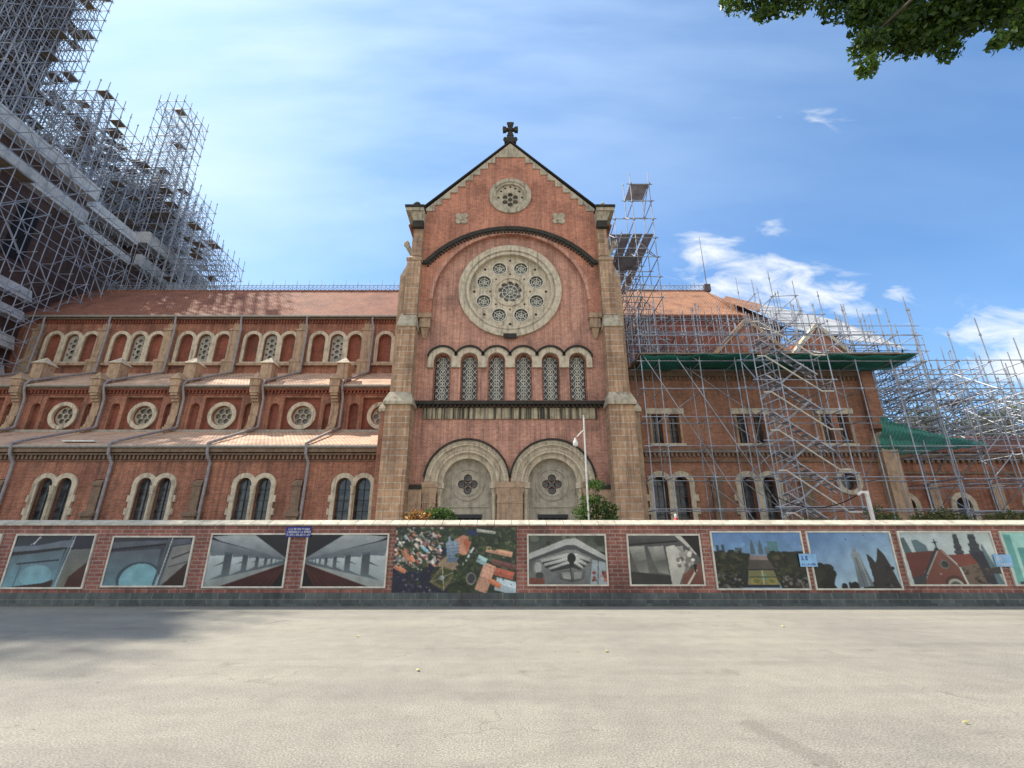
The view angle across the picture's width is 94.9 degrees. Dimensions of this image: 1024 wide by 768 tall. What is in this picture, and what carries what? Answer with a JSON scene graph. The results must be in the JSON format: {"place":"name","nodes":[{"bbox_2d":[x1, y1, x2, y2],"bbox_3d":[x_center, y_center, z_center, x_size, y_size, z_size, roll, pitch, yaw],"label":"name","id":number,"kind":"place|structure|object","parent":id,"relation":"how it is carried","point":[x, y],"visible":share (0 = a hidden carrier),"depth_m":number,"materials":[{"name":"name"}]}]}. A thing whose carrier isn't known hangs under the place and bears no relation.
{"place":"outdoors","nodes":[
{"label":"outdoors","id":0,"kind":"place"},
{"bbox_2d":[0,607,1023,767],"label":"road","id":1,"kind":"structure","parent":0,"point":[487,687],"depth_m":5.44,"materials":[{"name":"concrete"}]},
{"bbox_2d":[0,520,1023,606],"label":"boundary wall","id":2,"kind":"structure","parent":1,"relation":"on","point":[619,591],"depth_m":12.98,"materials":[{"name":"brick"}]},
{"bbox_2d":[0,534,97,588],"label":"photo panel","id":3,"kind":"object","parent":2,"relation":"attached to","point":[48,561],"visible":1,"depth_m":13.17,"materials":[{"name":"paper"}]},
{"bbox_2d":[100,536,195,586],"bbox_3d":[-10.186,4.966,13.176,2.333,1.350,0.050,0,-19,0],"label":"photo panel","id":4,"kind":"object","parent":2,"relation":"attached to","point":[148,561],"visible":1,"depth_m":13.17,"materials":[{"name":"paper"}]},
{"bbox_2d":[201,533,290,587],"bbox_3d":[-7.434,4.941,13.185,2.260,1.443,0.050,0,-19,0],"label":"photo panel","id":5,"kind":"object","parent":2,"relation":"attached to","point":[246,560],"visible":1,"depth_m":13.18,"materials":[{"name":"grey paper"}]},
{"bbox_2d":[285,527,311,536],"bbox_3d":[-6.080,4.223,13.416,0.720,0.270,0.080,0,-19,0],"label":"plaque","id":6,"kind":"object","parent":2,"relation":"attached to","point":[298,531],"visible":1,"depth_m":13.38,"materials":[{"name":"blue metal"}]},
{"bbox_2d":[300,533,389,587],"bbox_3d":[-4.665,4.941,13.185,2.343,1.443,0.050,0,-19,0],"label":"photo panel","id":7,"kind":"object","parent":2,"relation":"attached to","point":[345,560],"visible":1,"depth_m":13.18,"materials":[{"name":"grey paper"}]},
{"bbox_2d":[391,527,515,592],"bbox_3d":[-1.602,4.963,13.188,3.432,1.813,0.030,0,-19,0],"label":"photo panel","id":8,"kind":"object","parent":2,"relation":"attached to","point":[454,559],"visible":1,"depth_m":13.18,"materials":[{"name":"multicoloured paper"}]},
{"bbox_2d":[527,534,608,585],"bbox_3d":[1.550,4.927,13.190,2.250,1.372,0.050,0,-19,0],"label":"photo panel","id":9,"kind":"object","parent":2,"relation":"attached to","point":[567,560],"visible":1,"depth_m":13.18,"materials":[{"name":"grey paper"}]},
{"bbox_2d":[626,534,705,585],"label":"photo panel","id":10,"kind":"object","parent":2,"relation":"attached to","point":[665,559],"visible":1,"depth_m":13.18,"materials":[{"name":"grey paper"}]},
{"bbox_2d":[709,531,811,589],"bbox_3d":[6.941,4.936,13.186,2.602,1.556,0.050,0,-19,0],"label":"photo panel","id":11,"kind":"object","parent":2,"relation":"attached to","point":[755,560],"visible":1,"depth_m":13.18,"materials":[{"name":"multicoloured paper"}]},
{"bbox_2d":[798,554,817,566],"bbox_3d":[8.280,4.937,13.170,0.480,0.340,0.080,0,-19,0],"label":"plaque","id":12,"kind":"object","parent":2,"relation":"attached to","point":[807,560],"visible":1,"depth_m":13.13,"materials":[{"name":"blue metal"}]},
{"bbox_2d":[804,531,903,589],"bbox_3d":[9.575,4.936,13.186,2.416,1.556,0.050,0,-19,0],"label":"photo panel","id":13,"kind":"object","parent":2,"relation":"attached to","point":[856,560],"visible":1,"depth_m":13.18,"materials":[{"name":"blue paper"}]},
{"bbox_2d":[895,531,1007,585],"bbox_3d":[12.317,4.888,13.203,2.675,1.454,0.050,0,-19,0],"label":"photo panel","id":14,"kind":"object","parent":2,"relation":"attached to","point":[947,558],"visible":1,"depth_m":13.19,"materials":[{"name":"paper"}]},
{"bbox_2d":[993,554,1013,566],"bbox_3d":[13.740,4.946,13.167,0.480,0.320,0.080,0,-19,0],"label":"plaque","id":15,"kind":"object","parent":2,"relation":"attached to","point":[1003,560],"visible":1,"depth_m":13.13,"materials":[{"name":"blue metal"}]},
{"bbox_2d":[997,531,1023,585],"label":"photo panel","id":16,"kind":"object","parent":2,"relation":"attached to","point":[1012,543],"visible":1,"depth_m":13.26,"materials":[{"name":"teal paper"}]},
{"bbox_2d":[25,0,1023,435],"label":"sky","id":17,"kind":"structure","parent":0,"point":[762,145],"materials":[{"name":"blue"}]},
{"bbox_3d":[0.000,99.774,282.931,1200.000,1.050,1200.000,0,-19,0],"label":"ground","id":18,"kind":"structure","parent":0,"visible":0},
{"bbox_2d":[0,0,1023,525],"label":"cathedral","id":19,"kind":"structure","parent":18,"relation":"on","point":[476,364],"depth_m":29.27,"materials":[{"name":"brick"}]},
{"bbox_2d":[21,473,77,519],"bbox_3d":[-26.260,7.125,26.588,2.720,4.140,0.562,0,-19,0],"label":"window","id":20,"kind":"structure","parent":19,"relation":"in","point":[67,496],"depth_m":26.88,"materials":[{"name":"beige stone"}]},
{"bbox_2d":[47,402,78,429],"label":"round window","id":21,"kind":"structure","parent":19,"relation":"in","point":[66,417],"depth_m":33.91,"materials":[{"name":"beige stone"}]},
{"bbox_2d":[31,331,97,365],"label":"triple window","id":22,"kind":"structure","parent":19,"relation":"in","point":[73,352],"depth_m":40.50,"materials":[{"name":"beige stone"}]},
{"bbox_2d":[0,0,159,376],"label":"scaffold","id":23,"kind":"object","parent":19,"relation":"attached to","point":[32,91],"visible":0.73,"depth_m":45.49,"materials":[{"name":"metal"}]},
{"bbox_2d":[30,79,160,247],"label":"scaffold","id":24,"kind":"object","parent":19,"relation":"attached to","point":[107,200],"visible":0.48,"depth_m":52.20,"materials":[{"name":"metal"}]},
{"bbox_2d":[99,331,163,365],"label":"triple window","id":25,"kind":"structure","parent":19,"relation":"in","point":[140,350],"depth_m":40.50,"materials":[{"name":"beige stone"}]},
{"bbox_2d":[127,402,157,429],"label":"round window","id":26,"kind":"structure","parent":19,"relation":"in","point":[145,417],"depth_m":33.92,"materials":[{"name":"beige stone"}]},
{"bbox_2d":[123,473,177,519],"bbox_3d":[-20.540,7.125,26.588,2.720,4.140,0.562,0,-19,0],"label":"window","id":27,"kind":"structure","parent":19,"relation":"in","point":[166,496],"depth_m":26.88,"materials":[{"name":"beige stone"}]},
{"bbox_2d":[96,92,244,289],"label":"scaffold","id":28,"kind":"object","parent":19,"relation":"attached to","point":[163,215],"visible":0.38,"depth_m":59.93,"materials":[{"name":"metal"}]},
{"bbox_2d":[167,331,229,365],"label":"triple window","id":29,"kind":"structure","parent":19,"relation":"in","point":[207,347],"depth_m":40.52,"materials":[{"name":"beige stone"}]},
{"bbox_2d":[207,402,236,429],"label":"round window","id":30,"kind":"structure","parent":19,"relation":"in","point":[224,417],"depth_m":33.93,"materials":[{"name":"beige stone"}]},
{"bbox_2d":[224,473,276,519],"bbox_3d":[-14.820,7.125,26.588,2.720,4.140,0.562,0,-19,0],"label":"window","id":31,"kind":"structure","parent":19,"relation":"in","point":[266,496],"depth_m":26.92,"materials":[{"name":"beige stone"}]},
{"bbox_2d":[234,331,295,365],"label":"triple window","id":32,"kind":"structure","parent":19,"relation":"in","point":[274,344],"depth_m":40.52,"materials":[{"name":"beige stone"}]},
{"bbox_2d":[287,402,316,429],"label":"round window","id":33,"kind":"structure","parent":19,"relation":"in","point":[303,417],"depth_m":33.94,"materials":[{"name":"beige stone"}]},
{"bbox_2d":[302,331,361,365],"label":"triple window","id":34,"kind":"structure","parent":19,"relation":"in","point":[339,349],"depth_m":40.52,"materials":[{"name":"beige stone"}]},
{"bbox_2d":[326,473,373,519],"bbox_3d":[-9.100,7.125,26.588,2.720,4.140,0.562,0,-19,0],"label":"window","id":35,"kind":"structure","parent":19,"relation":"in","point":[346,493],"depth_m":26.94,"materials":[{"name":"beige stone"}]},
{"bbox_2d":[367,402,382,429],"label":"round window","id":36,"kind":"structure","parent":19,"relation":"in","point":[376,415],"depth_m":33.91,"materials":[{"name":"beige stone"}]},
{"bbox_2d":[370,331,394,365],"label":"triple window","id":37,"kind":"structure","parent":19,"relation":"in","point":[375,363],"depth_m":40.29,"materials":[{"name":"beige stone"}]},
{"bbox_2d":[432,354,450,399],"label":"window","id":38,"kind":"structure","parent":19,"relation":"in","point":[442,368],"depth_m":28.14,"materials":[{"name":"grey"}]},
{"bbox_2d":[455,514,481,521],"bbox_3d":[-2.480,8.689,25.358,1.660,3.180,0.349,0,-19,0],"label":"floodlight","id":39,"kind":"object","parent":19,"relation":"in","point":[460,517],"depth_m":25.76,"materials":[{"name":"black metal"}]},
{"bbox_2d":[460,354,477,399],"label":"window","id":40,"kind":"structure","parent":19,"relation":"in","point":[469,367],"depth_m":28.14,"materials":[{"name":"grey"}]},
{"bbox_2d":[487,354,504,399],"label":"window","id":41,"kind":"structure","parent":19,"relation":"in","point":[496,365],"depth_m":28.14,"materials":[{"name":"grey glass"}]},
{"bbox_2d":[489,178,530,213],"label":"window","id":42,"kind":"structure","parent":19,"relation":"in","point":[508,195],"depth_m":31.78,"materials":[{"name":"stone"}]},
{"bbox_2d":[459,245,561,336],"bbox_3d":[-0.120,-5.880,29.766,6.480,6.480,0.520,0,-19,0],"label":"rose window","id":43,"kind":"structure","parent":19,"relation":"in","point":[507,288],"depth_m":29.81,"materials":[{"name":"beige stone"}]},
{"bbox_2d":[515,354,532,399],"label":"window","id":44,"kind":"structure","parent":19,"relation":"in","point":[523,366],"depth_m":28.14,"materials":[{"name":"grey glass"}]},
{"bbox_2d":[542,354,559,399],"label":"window","id":45,"kind":"structure","parent":19,"relation":"in","point":[550,367],"depth_m":28.13,"materials":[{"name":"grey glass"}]},
{"bbox_2d":[538,514,567,519],"bbox_3d":[2.240,8.689,25.358,1.660,3.180,0.349,0,-19,0],"label":"door","id":46,"kind":"structure","parent":19,"relation":"in","point":[540,516],"depth_m":25.76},
{"bbox_2d":[569,354,587,399],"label":"window","id":47,"kind":"structure","parent":19,"relation":"in","point":[577,368],"depth_m":28.14,"materials":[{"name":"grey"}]},
{"bbox_2d":[608,171,670,364],"bbox_3d":[8.600,-7.265,36.398,3.202,15.582,9.301,0,-19,0],"label":"scaffold","id":48,"kind":"object","parent":19,"relation":"on","point":[629,262],"visible":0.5,"depth_m":33.96,"materials":[{"name":"metal"}]},
{"bbox_2d":[646,408,686,444],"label":"window","id":49,"kind":"structure","parent":19,"relation":"in","point":[653,427],"depth_m":27.86,"materials":[{"name":"beige stone"}]},
{"bbox_2d":[647,471,700,519],"bbox_3d":[8.980,7.013,26.321,2.960,4.177,0.540,0,-19,0],"label":"window","id":50,"kind":"structure","parent":19,"relation":"in","point":[679,487],"depth_m":26.56,"materials":[{"name":"beige stone"}]},
{"bbox_2d":[730,408,772,444],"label":"window","id":51,"kind":"structure","parent":19,"relation":"in","point":[741,435],"depth_m":27.86,"materials":[{"name":"beige stone"}]},
{"bbox_2d":[734,471,788,519],"bbox_3d":[13.950,7.013,26.321,2.960,4.177,0.540,0,-19,0],"label":"window","id":52,"kind":"structure","parent":19,"relation":"in","point":[748,493],"depth_m":26.54,"materials":[{"name":"beige stone"}]},
{"bbox_2d":[624,300,901,380],"bbox_3d":[15.950,-3.864,34.011,17.601,8.600,7.002,0,-19,0],"label":"scaffold","id":53,"kind":"object","parent":19,"relation":"on","point":[701,332],"visible":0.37,"depth_m":33.04,"materials":[{"name":"metal"}]},
{"bbox_2d":[814,408,859,445],"bbox_3d":[19.100,2.586,27.813,2.200,2.240,0.560,0,-19,0],"label":"window","id":54,"kind":"structure","parent":19,"relation":"in","point":[823,429],"depth_m":27.82,"materials":[{"name":"beige stone"}]},
{"bbox_2d":[835,468,862,494],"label":"round window","id":55,"kind":"structure","parent":19,"relation":"in","point":[850,484],"depth_m":26.62,"materials":[{"name":"beige stone"}]},
{"bbox_2d":[735,271,1018,425],"bbox_3d":[29.249,-3.990,39.449,17.002,14.384,5.402,0,-19,0],"label":"scaffold","id":56,"kind":"object","parent":19,"relation":"attached to","point":[850,332],"visible":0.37,"depth_m":37.52,"materials":[{"name":"metal"}]},
{"bbox_2d":[723,296,908,349],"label":"roof","id":57,"kind":"structure","parent":56,"relation":"on","point":[786,315],"depth_m":41.51,"materials":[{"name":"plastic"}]},
{"bbox_2d":[909,493,923,516],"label":"window","id":58,"kind":"structure","parent":19,"relation":"in","point":[917,504],"depth_m":30.06,"materials":[{"name":"beige stone"}]},
{"bbox_2d":[873,359,1023,452],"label":"scaffold","id":59,"kind":"object","parent":19,"relation":"attached to","point":[945,402],"visible":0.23,"depth_m":35.29,"materials":[{"name":"metal"}]},
{"bbox_2d":[950,492,981,519],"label":"window","id":60,"kind":"structure","parent":19,"relation":"in","point":[973,504],"depth_m":30.11,"materials":[{"name":"beige stone"}]},
{"bbox_2d":[628,297,972,519],"bbox_3d":[15.325,2.423,26.241,16.550,15.479,2.200,0,-19,0],"label":"scaffold","id":61,"kind":"object","parent":18,"relation":"on","point":[637,362],"visible":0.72,"depth_m":26.06,"materials":[{"name":"metal"}]},
{"bbox_2d":[636,353,916,371],"bbox_3d":[15.099,-1.103,27.508,15.403,0.493,2.410,0,-19,0],"label":"debris net","id":62,"kind":"object","parent":61,"relation":"hanging from","point":[863,363],"visible":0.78,"depth_m":27.00,"materials":[{"name":"green fabric"}]},
{"bbox_2d":[877,417,983,454],"bbox_3d":[23.549,2.920,26.697,5.310,2.039,1.053,0,-19,0],"label":"debris net","id":63,"kind":"object","parent":61,"relation":"hanging from","point":[900,434],"visible":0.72,"depth_m":26.53,"materials":[{"name":"green fabric"}]},
{"bbox_2d":[717,0,1023,80],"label":"shade tree","id":64,"kind":"object","parent":18,"relation":"on","point":[933,27],"visible":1,"depth_m":6.62,"materials":[{"name":"green plant"}]},
{"bbox_2d":[860,308,1023,519],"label":"scaffold","id":65,"kind":"object","parent":18,"relation":"on","point":[975,512],"visible":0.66,"depth_m":27.56,"materials":[{"name":"metal"}]},
{"bbox_2d":[895,405,1020,435],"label":"broadleaf tree","id":66,"kind":"object","parent":18,"relation":"on","point":[925,424],"visible":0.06,"depth_m":55.65,"materials":[{"name":"green plant"}]},
{"bbox_2d":[969,393,1023,435],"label":"broadleaf tree","id":67,"kind":"object","parent":18,"relation":"on","point":[1014,406],"visible":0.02,"depth_m":56.32,"materials":[{"name":"green plant"}]},
{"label":"pavement","id":68,"kind":"structure","parent":0,"visible":0},
{"bbox_2d":[399,509,432,520],"bbox_3d":[-3.520,5.928,17.016,1.307,2.820,0.680,0,-19,0],"label":"croton shrub","id":69,"kind":"object","parent":68,"relation":"on","point":[415,515],"visible":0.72,"depth_m":17.30,"materials":[{"name":"orange plant"}]},
{"bbox_2d":[423,506,457,520],"bbox_3d":[-2.670,5.950,17.202,1.337,2.900,0.748,0,-19,0],"label":"round shrub","id":70,"kind":"object","parent":68,"relation":"on","point":[439,513],"visible":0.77,"depth_m":17.46,"materials":[{"name":"green plant"}]},
{"bbox_2d":[573,415,589,519],"bbox_3d":[2.616,4.219,17.522,0.511,6.370,0.202,0,-19,0],"label":"street lamp","id":71,"kind":"object","parent":68,"relation":"on","point":[575,442],"visible":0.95,"depth_m":18.04,"materials":[{"name":"white metal"}]},
{"bbox_2d":[572,478,620,519],"bbox_3d":[3.167,5.483,17.475,1.826,3.964,0.930,0,-19,0],"label":"tiered shrub","id":72,"kind":"object","parent":68,"relation":"on","point":[608,515],"visible":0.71,"depth_m":17.66,"materials":[{"name":"green plant"}]},
{"bbox_2d":[732,312,867,519],"bbox_3d":[14.650,3.241,23.791,4.400,14.782,1.701,0,-19,0],"label":"scaffold","id":73,"kind":"object","parent":68,"relation":"on","point":[813,439],"visible":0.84,"depth_m":23.95,"materials":[{"name":"metal"}]},
{"bbox_2d":[781,515,844,519],"bbox_3d":[11.270,6.197,17.434,3.353,2.606,0.708,0,-19,0],"label":"hedge","id":74,"kind":"object","parent":68,"relation":"on","point":[815,519],"visible":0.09,"depth_m":17.76,"materials":[{"name":"green plant"}]},
{"bbox_2d":[857,491,874,519],"bbox_3d":[13.149,5.626,17.100,0.449,3.436,0.148,0,-19,0],"label":"utility pole","id":75,"kind":"object","parent":68,"relation":"on","point":[869,504],"visible":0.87,"depth_m":17.46,"materials":[{"name":"white paint"}]},
{"bbox_2d":[765,489,856,507],"bbox_3d":[12.550,4.757,19.966,0.042,1.083,4.950,3,-19,-10],"label":"cable","id":76,"kind":"object","parent":75,"relation":"attached to","point":[813,507],"visible":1,"depth_m":19.50,"materials":[{"name":"black rubber"}]},
{"bbox_2d":[862,503,902,519],"bbox_3d":[14.130,6.003,17.575,1.327,3.040,0.710,0,-19,0],"label":"flowering shrub","id":77,"kind":"object","parent":68,"relation":"on","point":[887,516],"visible":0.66,"depth_m":17.92,"materials":[{"name":"green plant"}]},
{"bbox_2d":[907,508,973,519],"bbox_3d":[16.188,6.038,17.394,2.429,2.867,0.853,0,-19,0],"label":"hedge bush","id":78,"kind":"object","parent":68,"relation":"on","point":[948,516],"visible":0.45,"depth_m":17.63,"materials":[{"name":"green plant"}]},
{"bbox_2d":[980,509,1023,519],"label":"hedge bush","id":79,"kind":"object","parent":68,"relation":"on","point":[1008,515],"visible":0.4,"depth_m":17.65,"materials":[{"name":"green plant"}]}
]}

